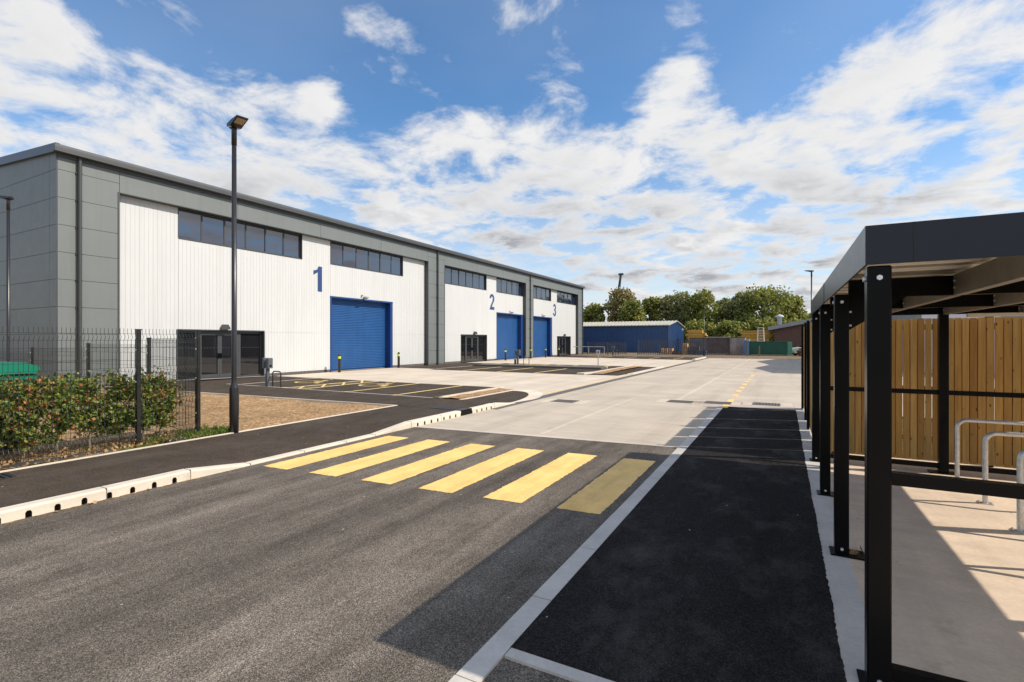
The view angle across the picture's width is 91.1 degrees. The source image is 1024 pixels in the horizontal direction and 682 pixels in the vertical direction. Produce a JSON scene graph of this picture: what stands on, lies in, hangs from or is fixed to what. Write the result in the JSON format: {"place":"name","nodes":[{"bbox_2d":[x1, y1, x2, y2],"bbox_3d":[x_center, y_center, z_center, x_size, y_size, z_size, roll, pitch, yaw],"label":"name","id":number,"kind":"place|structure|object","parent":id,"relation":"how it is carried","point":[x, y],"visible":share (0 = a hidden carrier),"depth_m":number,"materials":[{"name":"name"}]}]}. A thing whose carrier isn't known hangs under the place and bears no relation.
{"place":"outdoors","nodes":[
{"label":"outdoors","id":0,"kind":"place"},
{"bbox_2d":[29,418,299,465],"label":"grass","id":1,"kind":"structure","parent":0,"point":[204,431],"depth_m":8.52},
{"bbox_2d":[0,387,385,470],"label":"planting bed","id":2,"kind":"object","parent":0,"point":[262,412],"visible":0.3,"depth_m":11.05,"materials":[{"name":"soil"}]},
{"bbox_2d":[0,394,7,445],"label":"beech shrub","id":3,"kind":"object","parent":2,"relation":"on","point":[5,433],"visible":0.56,"depth_m":6.63,"materials":[{"name":"green plant"}]},
{"bbox_2d":[0,195,13,361],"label":"street lamp","id":4,"kind":"object","parent":2,"relation":"on","point":[8,198],"visible":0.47,"depth_m":14.56,"materials":[{"name":"metal"}]},
{"bbox_2d":[0,374,17,447],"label":"beech shrub","id":5,"kind":"object","parent":2,"relation":"on","point":[1,418],"visible":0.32,"depth_m":6.77,"materials":[{"name":"green plant"}]},
{"bbox_2d":[0,361,39,450],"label":"commercial bin","id":6,"kind":"object","parent":2,"relation":"on","point":[7,367],"visible":0.2,"depth_m":7.42,"materials":[{"name":"green plastic"}]},
{"bbox_2d":[0,370,64,462],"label":"beech shrub","id":7,"kind":"object","parent":2,"relation":"on","point":[9,407],"visible":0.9,"depth_m":6.76,"materials":[{"name":"green plant"}]},
{"bbox_2d":[1,448,109,467],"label":"weed membrane","id":8,"kind":"object","parent":2,"relation":"on","point":[42,460],"visible":0.84,"depth_m":6.78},
{"bbox_2d":[34,372,95,456],"bbox_3d":[-6.527,1.084,7.228,0.601,1.257,0.854,0,0,28],"label":"beech shrub","id":9,"kind":"object","parent":2,"relation":"on","point":[65,402],"visible":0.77,"depth_m":7.18,"materials":[{"name":"green plant"}]},
{"bbox_2d":[59,370,120,450],"bbox_3d":[-6.379,1.077,7.602,0.670,1.272,0.883,0,0,28],"label":"beech shrub","id":10,"kind":"object","parent":2,"relation":"on","point":[90,422],"visible":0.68,"depth_m":7.54,"materials":[{"name":"green plant"}]},
{"bbox_2d":[0,326,200,464],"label":"fence","id":11,"kind":"object","parent":2,"relation":"on","point":[138,365],"visible":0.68,"depth_m":7.86,"materials":[{"name":"black metal"}]},
{"bbox_2d":[0,429,216,512],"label":"leaf litter","id":12,"kind":"object","parent":2,"relation":"on","point":[9,461],"visible":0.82,"depth_m":7.36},
{"bbox_2d":[87,369,148,446],"bbox_3d":[-6.173,1.075,7.917,0.602,1.277,0.876,0,0,28],"label":"beech shrub","id":13,"kind":"object","parent":2,"relation":"on","point":[120,391],"visible":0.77,"depth_m":7.84,"materials":[{"name":"green plant"}]},
{"bbox_2d":[123,364,169,439],"bbox_3d":[-6.062,1.056,8.230,0.750,1.312,0.649,0,0,-25],"label":"beech shrub","id":14,"kind":"object","parent":2,"relation":"on","point":[146,397],"visible":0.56,"depth_m":8.24,"materials":[{"name":"green plant"}]},
{"bbox_2d":[146,373,184,435],"bbox_3d":[-5.971,1.121,8.550,0.567,1.183,0.733,0,0,28],"label":"beech shrub","id":15,"kind":"object","parent":2,"relation":"on","point":[170,393],"visible":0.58,"depth_m":8.57,"materials":[{"name":"green plant"}]},
{"bbox_2d":[161,437,188,442],"bbox_3d":[-5.504,1.630,8.216,0.368,0.040,0.374,0,0,28],"label":"membrane scrap","id":16,"kind":"object","parent":2,"relation":"on","point":[173,440],"visible":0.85,"depth_m":8.13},
{"bbox_2d":[227,115,248,432],"bbox_3d":[-4.834,-1.099,8.828,0.496,5.518,0.192,0,0,40],"label":"street lamp","id":17,"kind":"object","parent":2,"relation":"on","point":[235,123],"visible":0.93,"depth_m":8.87,"materials":[{"name":"metal"}]},
{"bbox_2d":[0,406,454,507],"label":"footpath","id":18,"kind":"structure","parent":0,"point":[39,482],"depth_m":7.38,"materials":[{"name":"asphalt"}]},
{"bbox_2d":[0,472,15,479],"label":"footpath grate","id":19,"kind":"object","parent":18,"relation":"on","point":[4,475],"visible":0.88,"depth_m":6.03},
{"bbox_2d":[191,376,309,383],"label":"bay","id":20,"kind":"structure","parent":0,"point":[249,380],"depth_m":21.82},
{"bbox_2d":[101,381,441,405],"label":"path","id":21,"kind":"structure","parent":0,"point":[310,394],"depth_m":15.13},
{"bbox_2d":[0,142,584,386],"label":"industrial building","id":22,"kind":"structure","parent":0,"point":[97,241],"depth_m":22.88,"materials":[{"name":"grey metal"}]},
{"bbox_2d":[178,208,301,258],"bbox_3d":[-12.519,-4.885,23.669,0.172,1.310,6.160,0,0,28],"label":"window","id":23,"kind":"structure","parent":22,"relation":"in","point":[192,226],"depth_m":23.37,"materials":[{"name":"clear glass"}]},
{"bbox_2d":[330,241,402,275],"bbox_3d":[-8.739,-4.885,30.679,0.172,1.310,6.090,0,0,28],"label":"window","id":24,"kind":"structure","parent":22,"relation":"in","point":[343,255],"depth_m":30.41,"materials":[{"name":"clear glass"}]},
{"bbox_2d":[445,267,486,289],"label":"window","id":25,"kind":"structure","parent":22,"relation":"in","point":[453,276],"depth_m":40.09,"materials":[{"name":"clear glass"}]},
{"bbox_2d":[496,278,522,296],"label":"window","id":26,"kind":"structure","parent":22,"relation":"in","point":[504,286],"depth_m":46.54,"materials":[{"name":"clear glass"}]},
{"bbox_2d":[534,286,550,300],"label":"window","id":27,"kind":"structure","parent":22,"relation":"in","point":[540,293],"depth_m":52.93,"materials":[{"name":"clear glass"}]},
{"bbox_2d":[557,291,575,304],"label":"window","id":28,"kind":"structure","parent":22,"relation":"in","point":[566,298],"depth_m":58.80,"materials":[{"name":"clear glass"}]},
{"bbox_2d":[0,427,677,681],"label":"road","id":29,"kind":"structure","parent":0,"point":[260,572],"depth_m":3.84,"materials":[{"name":"asphalt"}]},
{"bbox_2d":[0,478,196,524],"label":"kerb grit","id":30,"kind":"object","parent":29,"relation":"on","point":[92,502],"visible":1,"depth_m":5.44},
{"bbox_2d":[265,436,406,468],"bbox_3d":[-2.654,1.746,7.996,0.484,0.001,2.551,0,0,28],"label":"crossing bar","id":31,"kind":"object","parent":29,"relation":"on","point":[310,458],"visible":1,"depth_m":7.75,"materials":[{"name":"yellow paint"}]},
{"bbox_2d":[309,439,448,476],"bbox_3d":[-1.872,1.746,7.645,0.485,0.001,2.553,0,0,28],"label":"crossing bar","id":32,"kind":"object","parent":29,"relation":"on","point":[352,466],"visible":1,"depth_m":7.42,"materials":[{"name":"yellow paint"}]},
{"bbox_2d":[362,444,493,483],"bbox_3d":[-1.085,1.746,7.296,0.488,0.001,2.557,0,0,28],"label":"crossing bar","id":33,"kind":"object","parent":29,"relation":"on","point":[392,476],"visible":1,"depth_m":7.06,"materials":[{"name":"yellow paint"}]},
{"bbox_2d":[420,448,543,492],"bbox_3d":[-0.297,1.746,6.946,0.481,0.001,2.555,0,0,28],"label":"crossing bar","id":34,"kind":"object","parent":29,"relation":"on","point":[459,480],"visible":1,"depth_m":6.69,"materials":[{"name":"yellow paint"}]},
{"bbox_2d":[484,453,595,502],"bbox_3d":[0.487,1.746,6.595,0.486,0.001,2.552,0,0,28],"label":"crossing bar","id":35,"kind":"object","parent":29,"relation":"on","point":[525,487],"visible":1,"depth_m":6.30,"materials":[{"name":"yellow paint"}]},
{"bbox_2d":[557,458,655,513],"bbox_3d":[1.271,1.746,6.245,0.480,0.001,2.553,0,0,28],"label":"crossing bar","id":36,"kind":"object","parent":29,"relation":"on","point":[603,492],"visible":1,"depth_m":5.96,"materials":[{"name":"yellow paint"}]},
{"bbox_2d":[239,378,493,397],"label":"parking bays","id":37,"kind":"object","parent":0,"point":[353,387],"visible":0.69,"depth_m":18.56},
{"bbox_2d":[262,358,272,386],"bbox_3d":[-8.918,1.180,18.330,0.436,1.080,0.200,0,0,28],"label":"charging post","id":38,"kind":"object","parent":37,"relation":"on","point":[267,364],"visible":0.91,"depth_m":18.28,"materials":[{"name":"grey plastic"}]},
{"bbox_2d":[283,379,461,394],"bbox_3d":[-6.028,1.718,19.185,7.244,0.044,4.150,0,0,28],"label":"bay marking","id":39,"kind":"object","parent":37,"relation":"on","point":[345,383],"visible":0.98,"depth_m":19.34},
{"bbox_2d":[396,363,498,368],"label":"footway","id":40,"kind":"structure","parent":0,"point":[446,365],"depth_m":34.87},
{"bbox_2d":[407,391,527,407],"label":"sidewalk","id":41,"kind":"structure","parent":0,"point":[508,396],"depth_m":13.82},
{"bbox_2d":[250,357,691,398],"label":"concrete yard","id":42,"kind":"structure","parent":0,"point":[543,383],"depth_m":25.06,"materials":[{"name":"concrete"}]},
{"bbox_2d":[177,363,499,397],"bbox_3d":[-3.122,1.702,27.076,13.200,0.083,21.300,0,0,28],"label":"white line","id":43,"kind":"object","parent":42,"relation":"on","point":[312,389],"visible":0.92,"depth_m":18.27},
{"bbox_2d":[338,354,340,371],"bbox_3d":[-9.461,1.250,27.541,0.158,1.000,0.158,0,0,28],"label":"bollard","id":44,"kind":"object","parent":42,"relation":"on","point":[339,362],"visible":1,"depth_m":27.47,"materials":[{"name":"metal"}]},
{"bbox_2d":[439,386,502,398],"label":"bay kerb","id":45,"kind":"structure","parent":42,"relation":"on","point":[468,392],"depth_m":16.17,"materials":[{"name":"concrete"}]},
{"bbox_2d":[341,356,688,393],"bbox_3d":[2.128,1.744,34.698,15.525,0.011,35.300,0,0,28],"label":"yard line","id":46,"kind":"object","parent":42,"relation":"on","point":[548,392],"visible":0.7,"depth_m":21.85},
{"bbox_2d":[505,390,542,402],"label":"nose kerb","id":47,"kind":"structure","parent":42,"relation":"on","point":[533,395],"depth_m":15.83,"materials":[{"name":"concrete"}]},
{"bbox_2d":[627,367,663,374],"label":"island road kerb","id":48,"kind":"structure","parent":42,"relation":"on","point":[642,371],"depth_m":27.92,"materials":[{"name":"concrete"}]},
{"bbox_2d":[439,388,511,398],"bbox_3d":[-1.091,1.680,16.125,0.630,0.100,3.850,0,0,28],"label":"stony sliver","id":49,"kind":"object","parent":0,"point":[460,396],"visible":1,"depth_m":16.08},
{"bbox_2d":[0,0,1023,321],"label":"sky","id":50,"kind":"structure","parent":0,"point":[724,147],"materials":[{"name":"blue"}]},
{"bbox_2d":[482,656,571,681],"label":"asphalt corner","id":51,"kind":"object","parent":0,"point":[505,670],"visible":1,"depth_m":2.64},
{"bbox_2d":[431,363,655,375],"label":"bays","id":52,"kind":"object","parent":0,"point":[548,370],"visible":0.67,"depth_m":30.10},
{"bbox_2d":[473,364,606,369],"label":"island kerb","id":53,"kind":"structure","parent":52,"relation":"on","point":[545,366],"depth_m":32.09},
{"bbox_2d":[482,363,603,366],"bbox_3d":[1.905,1.692,33.342,9.100,0.115,0.100,0,0,28],"label":"island edging","id":54,"kind":"object","parent":52,"relation":"on","point":[550,365],"visible":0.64,"depth_m":32.80,"materials":[{"name":"concrete"}]},
{"bbox_2d":[472,356,677,372],"bbox_3d":[6.432,1.743,40.415,9.345,0.004,28.750,0,0,28],"label":"island marking","id":55,"kind":"object","parent":52,"relation":"on","point":[547,364],"visible":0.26,"depth_m":31.08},
{"bbox_2d":[577,365,632,374],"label":"island nose kerb","id":56,"kind":"structure","parent":52,"relation":"on","point":[582,373],"depth_m":26.48,"materials":[{"name":"concrete"}]},
{"bbox_2d":[592,366,640,373],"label":"island soil","id":57,"kind":"structure","parent":52,"relation":"on","point":[611,370],"depth_m":28.15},
{"bbox_2d":[194,352,1015,468],"bbox_3d":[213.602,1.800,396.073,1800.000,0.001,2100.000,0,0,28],"label":"ground","id":58,"kind":"structure","parent":0,"point":[644,356],"depth_m":17.32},
{"bbox_2d":[0,405,395,472],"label":"footpath edging","id":59,"kind":"object","parent":58,"relation":"on","point":[178,441],"visible":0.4,"depth_m":7.90,"materials":[{"name":"concrete"}]},
{"bbox_2d":[101,386,397,405],"bbox_3d":[-9.045,1.710,15.356,13.536,0.180,0.050,0,0,24],"label":"path edging","id":60,"kind":"object","parent":58,"relation":"on","point":[321,401],"visible":0.21,"depth_m":13.76,"materials":[{"name":"concrete"}]},
{"bbox_2d":[0,402,512,523],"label":"kerb","id":61,"kind":"structure","parent":58,"relation":"on","point":[35,508],"depth_m":6.02,"materials":[{"name":"concrete"}]},
{"bbox_2d":[458,390,512,399],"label":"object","id":62,"kind":"object","parent":58,"relation":"on","point":[485,395],"visible":0.43,"depth_m":15.86,"materials":[{"name":"concrete"}]},
{"bbox_2d":[505,648,614,681],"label":"strip end kerb","id":63,"kind":"structure","parent":58,"relation":"on","point":[546,665],"depth_m":2.67,"materials":[{"name":"grey concrete"}]},
{"bbox_2d":[448,406,721,681],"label":"road edge kerb","id":64,"kind":"structure","parent":58,"relation":"on","point":[480,665],"depth_m":3.53,"materials":[{"name":"grey concrete"}]},
{"bbox_2d":[583,302,606,321],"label":"broadleaf tree","id":65,"kind":"object","parent":58,"relation":"on","point":[591,310],"visible":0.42,"depth_m":98.26,"materials":[{"name":"green plant"}]},
{"bbox_2d":[602,286,636,321],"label":"broadleaf tree","id":66,"kind":"object","parent":58,"relation":"on","point":[617,298],"visible":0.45,"depth_m":97.85,"materials":[{"name":"green plant"}]},
{"bbox_2d":[615,298,646,321],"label":"broadleaf tree","id":67,"kind":"object","parent":58,"relation":"on","point":[632,310],"visible":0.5,"depth_m":92.46,"materials":[{"name":"green plant"}]},
{"bbox_2d":[583,320,684,352],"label":"blue shed","id":68,"kind":"structure","parent":58,"relation":"on","point":[629,334],"depth_m":73.19,"materials":[{"name":"metal"}]},
{"bbox_2d":[642,296,664,320],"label":"broadleaf tree","id":69,"kind":"object","parent":58,"relation":"on","point":[651,305],"visible":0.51,"depth_m":96.95,"materials":[{"name":"green plant"}]},
{"bbox_2d":[656,293,673,320],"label":"broadleaf tree","id":70,"kind":"object","parent":58,"relation":"on","point":[664,314],"visible":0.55,"depth_m":96.54,"materials":[{"name":"green plant"}]},
{"bbox_2d":[669,290,697,337],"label":"broadleaf tree","id":71,"kind":"object","parent":58,"relation":"on","point":[681,299],"visible":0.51,"depth_m":93.36,"materials":[{"name":"green plant"}]},
{"bbox_2d":[685,330,707,343],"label":"timber stack","id":72,"kind":"object","parent":58,"relation":"on","point":[695,334],"visible":0.62,"depth_m":74.99,"materials":[{"name":"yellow wood"}]},
{"bbox_2d":[684,318,715,346],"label":"broadleaf tree","id":73,"kind":"object","parent":58,"relation":"on","point":[696,325],"visible":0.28,"depth_m":85.00,"materials":[{"name":"green plant"}]},
{"bbox_2d":[681,287,722,324],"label":"broadleaf tree","id":74,"kind":"object","parent":58,"relation":"on","point":[699,300],"visible":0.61,"depth_m":90.14,"materials":[{"name":"green plant"}]},
{"bbox_2d":[712,295,731,321],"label":"broadleaf tree","id":75,"kind":"object","parent":58,"relation":"on","point":[724,301],"visible":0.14,"depth_m":92.54,"materials":[{"name":"green plant"}]},
{"bbox_2d":[707,318,751,337],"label":"broadleaf tree","id":76,"kind":"object","parent":58,"relation":"on","point":[726,328],"visible":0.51,"depth_m":81.96,"materials":[{"name":"green plant"}]},
{"bbox_2d":[721,291,753,321],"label":"broadleaf tree","id":77,"kind":"object","parent":58,"relation":"on","point":[736,303],"visible":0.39,"depth_m":89.06,"materials":[{"name":"green plant"}]},
{"bbox_2d":[739,330,772,340],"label":"timber stack","id":78,"kind":"object","parent":58,"relation":"on","point":[767,333],"visible":0.66,"depth_m":68.46,"materials":[{"name":"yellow wood"}]},
{"bbox_2d":[745,315,775,340],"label":"broadleaf tree","id":79,"kind":"object","parent":58,"relation":"on","point":[766,323],"visible":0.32,"depth_m":80.47,"materials":[{"name":"green plant"}]},
{"bbox_2d":[729,284,796,324],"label":"broadleaf tree","id":80,"kind":"object","parent":58,"relation":"on","point":[756,300],"visible":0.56,"depth_m":84.32,"materials":[{"name":"green plant"}]},
{"bbox_2d":[773,315,802,340],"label":"broadleaf tree","id":81,"kind":"object","parent":58,"relation":"on","point":[791,320],"visible":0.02,"depth_m":79.94,"materials":[{"name":"green plant"}]},
{"bbox_2d":[768,314,810,347],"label":"brick building","id":82,"kind":"structure","parent":58,"relation":"on","point":[789,332],"depth_m":62.98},
{"bbox_2d":[774,295,809,320],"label":"broadleaf tree","id":83,"kind":"object","parent":58,"relation":"on","point":[798,310],"visible":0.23,"depth_m":86.26,"materials":[{"name":"green plant"}]},
{"bbox_2d":[552,355,706,359],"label":"bays","id":84,"kind":"object","parent":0,"point":[643,357],"visible":0.83,"depth_m":51.08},
{"bbox_2d":[511,407,846,681],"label":"tarmac strip","id":85,"kind":"object","parent":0,"point":[704,562],"visible":1,"depth_m":3.60,"materials":[{"name":"asphalt"}]},
{"bbox_2d":[682,344,687,354],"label":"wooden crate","id":86,"kind":"object","parent":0,"point":[684,350],"visible":0.76,"depth_m":61.16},
{"bbox_2d":[580,352,800,359],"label":"verge","id":87,"kind":"structure","parent":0,"point":[742,356],"depth_m":57.73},
{"bbox_2d":[587,342,624,353],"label":"palisade fence","id":88,"kind":"object","parent":87,"relation":"on","point":[602,351],"visible":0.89,"depth_m":62.34,"materials":[{"name":"metal"}]},
{"bbox_2d":[637,340,727,354],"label":"palisade fence","id":89,"kind":"object","parent":87,"relation":"on","point":[670,342],"visible":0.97,"depth_m":58.98,"materials":[{"name":"metal"}]},
{"bbox_2d":[689,338,706,350],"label":"container","id":90,"kind":"object","parent":87,"relation":"on","point":[697,339],"visible":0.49,"depth_m":62.95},
{"bbox_2d":[707,337,729,354],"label":"container","id":91,"kind":"object","parent":87,"relation":"on","point":[727,339],"visible":0.59,"depth_m":61.61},
{"bbox_2d":[730,337,745,354],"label":"container","id":92,"kind":"object","parent":87,"relation":"on","point":[736,345],"visible":0.92,"depth_m":60.85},
{"bbox_2d":[743,340,749,354],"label":"container","id":93,"kind":"object","parent":87,"relation":"on","point":[744,347],"visible":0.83,"depth_m":58.33,"materials":[{"name":"metal"}]},
{"bbox_2d":[749,341,786,355],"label":"container","id":94,"kind":"object","parent":87,"relation":"on","point":[773,347],"visible":0.99,"depth_m":57.28,"materials":[{"name":"metal"}]},
{"bbox_2d":[787,342,791,354],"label":"container door","id":95,"kind":"structure","parent":94,"relation":"attached to","point":[789,348],"depth_m":56.27,"materials":[{"name":"green paint"}]},
{"bbox_2d":[792,345,800,355],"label":"parked car","id":96,"kind":"object","parent":87,"relation":"on","point":[794,350],"visible":0.2,"depth_m":57.49,"materials":[{"name":"white paint"}]},
{"bbox_2d":[416,358,994,445],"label":"concrete road","id":97,"kind":"structure","parent":0,"point":[644,416],"depth_m":13.48,"materials":[{"name":"concrete"}]},
{"bbox_2d":[539,398,588,403],"bbox_3d":[1.520,1.754,14.405,1.240,0.032,0.900,0,0,28],"label":"drain grate","id":98,"kind":"object","parent":97,"relation":"on","point":[566,401],"visible":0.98,"depth_m":14.32,"materials":[{"name":"metal"}]},
{"bbox_2d":[418,359,774,446],"bbox_3d":[11.508,1.746,27.870,6.800,0.001,44.015,0,0,28],"label":"concrete joint","id":99,"kind":"object","parent":97,"relation":"on","point":[680,398],"visible":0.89,"depth_m":9.83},
{"bbox_2d":[492,358,707,408],"bbox_3d":[9.356,1.771,31.084,0.320,0.058,41.600,0,0,28],"label":"drainage channel","id":100,"kind":"object","parent":97,"relation":"on","point":[561,392],"visible":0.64,"depth_m":18.54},
{"bbox_2d":[656,399,703,404],"bbox_3d":[4.787,1.754,14.290,1.240,0.032,0.900,0,0,28],"label":"drain grate","id":101,"kind":"object","parent":97,"relation":"on","point":[677,401],"visible":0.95,"depth_m":14.28,"materials":[{"name":"metal"}]},
{"bbox_2d":[693,400,741,405],"bbox_3d":[5.736,1.754,14.006,1.240,0.032,0.900,0,0,28],"label":"drain grate","id":102,"kind":"object","parent":97,"relation":"on","point":[722,403],"visible":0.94,"depth_m":13.90,"materials":[{"name":"metal"}]},
{"bbox_2d":[741,401,792,407],"bbox_3d":[6.939,1.754,13.709,1.240,0.032,0.900,0,0,28],"label":"drain grate","id":103,"kind":"object","parent":97,"relation":"on","point":[767,404],"visible":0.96,"depth_m":13.65,"materials":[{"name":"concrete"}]},
{"bbox_2d":[804,270,813,321],"bbox_3d":[17.783,-1.219,30.061,0.496,5.938,0.192,0,0,28],"label":"street lamp","id":104,"kind":"object","parent":97,"relation":"on","point":[811,271],"visible":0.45,"depth_m":29.97,"materials":[{"name":"metal"}]},
{"bbox_2d":[795,407,864,681],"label":"slab border","id":105,"kind":"object","parent":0,"point":[849,607],"visible":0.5,"depth_m":3.58,"materials":[{"name":"grey concrete"}]},
{"bbox_2d":[801,320,811,432],"bbox_3d":[6.141,0.680,10.402,0.115,2.140,5.660,0,0,28],"label":"timber fence","id":106,"kind":"object","parent":105,"relation":"on","point":[806,366],"visible":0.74,"depth_m":10.95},
{"bbox_2d":[831,454,1023,681],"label":"shelter slab","id":107,"kind":"structure","parent":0,"point":[957,585],"depth_m":3.71,"materials":[{"name":"concrete"}]},
{"bbox_2d":[809,212,1023,681],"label":"cycle shelter","id":108,"kind":"object","parent":107,"relation":"on","point":[882,274],"visible":1,"depth_m":2.56,"materials":[{"name":"metal"}]},
{"bbox_2d":[831,317,1023,467],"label":"timber fence","id":109,"kind":"object","parent":107,"relation":"on","point":[971,354],"visible":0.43,"depth_m":7.04,"materials":[{"name":"wood"}]},
{"bbox_2d":[955,418,1023,476],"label":"bike stand","id":110,"kind":"object","parent":107,"relation":"on","point":[957,445],"visible":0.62,"depth_m":6.20,"materials":[{"name":"metal"}]},
{"bbox_2d":[977,431,1023,504],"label":"bike stand","id":111,"kind":"object","parent":107,"relation":"on","point":[987,437],"visible":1,"depth_m":5.34,"materials":[{"name":"metal"}]},
{"bbox_2d":[1009,449,1023,533],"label":"bike stand","id":112,"kind":"object","parent":107,"relation":"on","point":[1020,502],"visible":0.91,"depth_m":4.56,"materials":[{"name":"metal"}]},
{"bbox_2d":[892,314,1023,376],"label":"works building","id":113,"kind":"structure","parent":0,"point":[909,317],"depth_m":25.37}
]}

